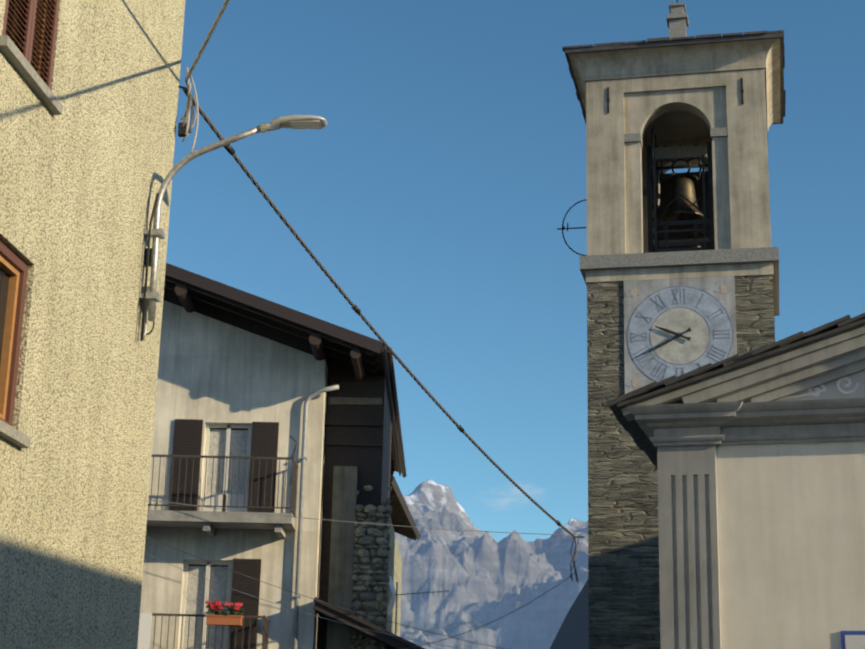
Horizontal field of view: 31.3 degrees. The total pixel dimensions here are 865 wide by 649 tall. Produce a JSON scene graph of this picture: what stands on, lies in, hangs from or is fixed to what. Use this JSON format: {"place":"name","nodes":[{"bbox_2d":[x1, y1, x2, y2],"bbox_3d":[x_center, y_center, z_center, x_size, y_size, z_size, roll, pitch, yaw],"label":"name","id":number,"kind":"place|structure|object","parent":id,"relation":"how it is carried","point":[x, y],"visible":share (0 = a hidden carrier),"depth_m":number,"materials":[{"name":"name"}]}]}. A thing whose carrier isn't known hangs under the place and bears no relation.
{"place":"outdoors","nodes":[
{"label":"outdoors","id":0,"kind":"place"},
{"bbox_2d":[0,0,184,648],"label":"building","id":1,"kind":"structure","parent":0,"point":[89,91],"depth_m":12.15,"materials":[{"name":"beige paint"}]},
{"bbox_2d":[138,115,326,340],"bbox_3d":[-1.806,-0.864,13.954,1.634,2.135,0.240,-1,-16,7],"label":"street lamp","id":2,"kind":"object","parent":1,"relation":"attached to","point":[149,297],"visible":1,"depth_m":14.04,"materials":[{"name":"grey metal"}]},
{"bbox_2d":[324,450,420,540],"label":"neighbour roof","id":3,"kind":"structure","parent":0,"point":[400,514],"depth_m":47.34,"materials":[{"name":"brown wood"}]},
{"bbox_2d":[395,480,587,648],"bbox_3d":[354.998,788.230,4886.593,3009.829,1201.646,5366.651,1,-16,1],"label":"mountains","id":4,"kind":"structure","parent":0,"point":[486,577],"depth_m":4449.61,"materials":[{"name":"white snow"}]},
{"bbox_2d":[166,0,864,541],"label":"sky","id":5,"kind":"structure","parent":0,"point":[440,180],"materials":[{"name":"blue"}]},
{"bbox_2d":[557,0,785,648],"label":"bell tower","id":6,"kind":"structure","parent":0,"point":[680,273],"depth_m":28.08,"materials":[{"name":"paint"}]},
{"bbox_2d":[607,313,864,648],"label":"church","id":7,"kind":"structure","parent":0,"point":[756,457],"depth_m":17.22,"materials":[{"name":"white paint"}]},
{"label":"ground","id":8,"kind":"structure","parent":0,"visible":0},
{"bbox_2d":[137,263,406,648],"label":"white house","id":9,"kind":"structure","parent":8,"relation":"on","point":[262,405],"depth_m":29.34,"materials":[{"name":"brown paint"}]},
{"bbox_2d":[313,576,448,648],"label":"shed and aerial","id":10,"kind":"structure","parent":8,"relation":"on","point":[337,614],"depth_m":28.04,"materials":[{"name":"brown"}]},
{"bbox_2d":[550,580,588,648],"bbox_3d":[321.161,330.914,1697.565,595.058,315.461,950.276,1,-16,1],"label":"hillside","id":11,"kind":"structure","parent":8,"relation":"on","point":[573,632],"depth_m":1726.45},
{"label":"street","id":12,"kind":"structure","parent":0,"visible":0},
{"bbox_3d":[2.753,-3.151,2.516,1.000,10.650,0.247,1,-16,1],"label":"utility pole","id":13,"kind":"object","parent":12,"relation":"on","visible":0},
{"bbox_2d":[145,0,583,648],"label":"overhead cables","id":14,"kind":"object","parent":13,"relation":"hanging from","point":[191,112],"visible":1,"depth_m":18.69,"materials":[{"name":"grey metal"}]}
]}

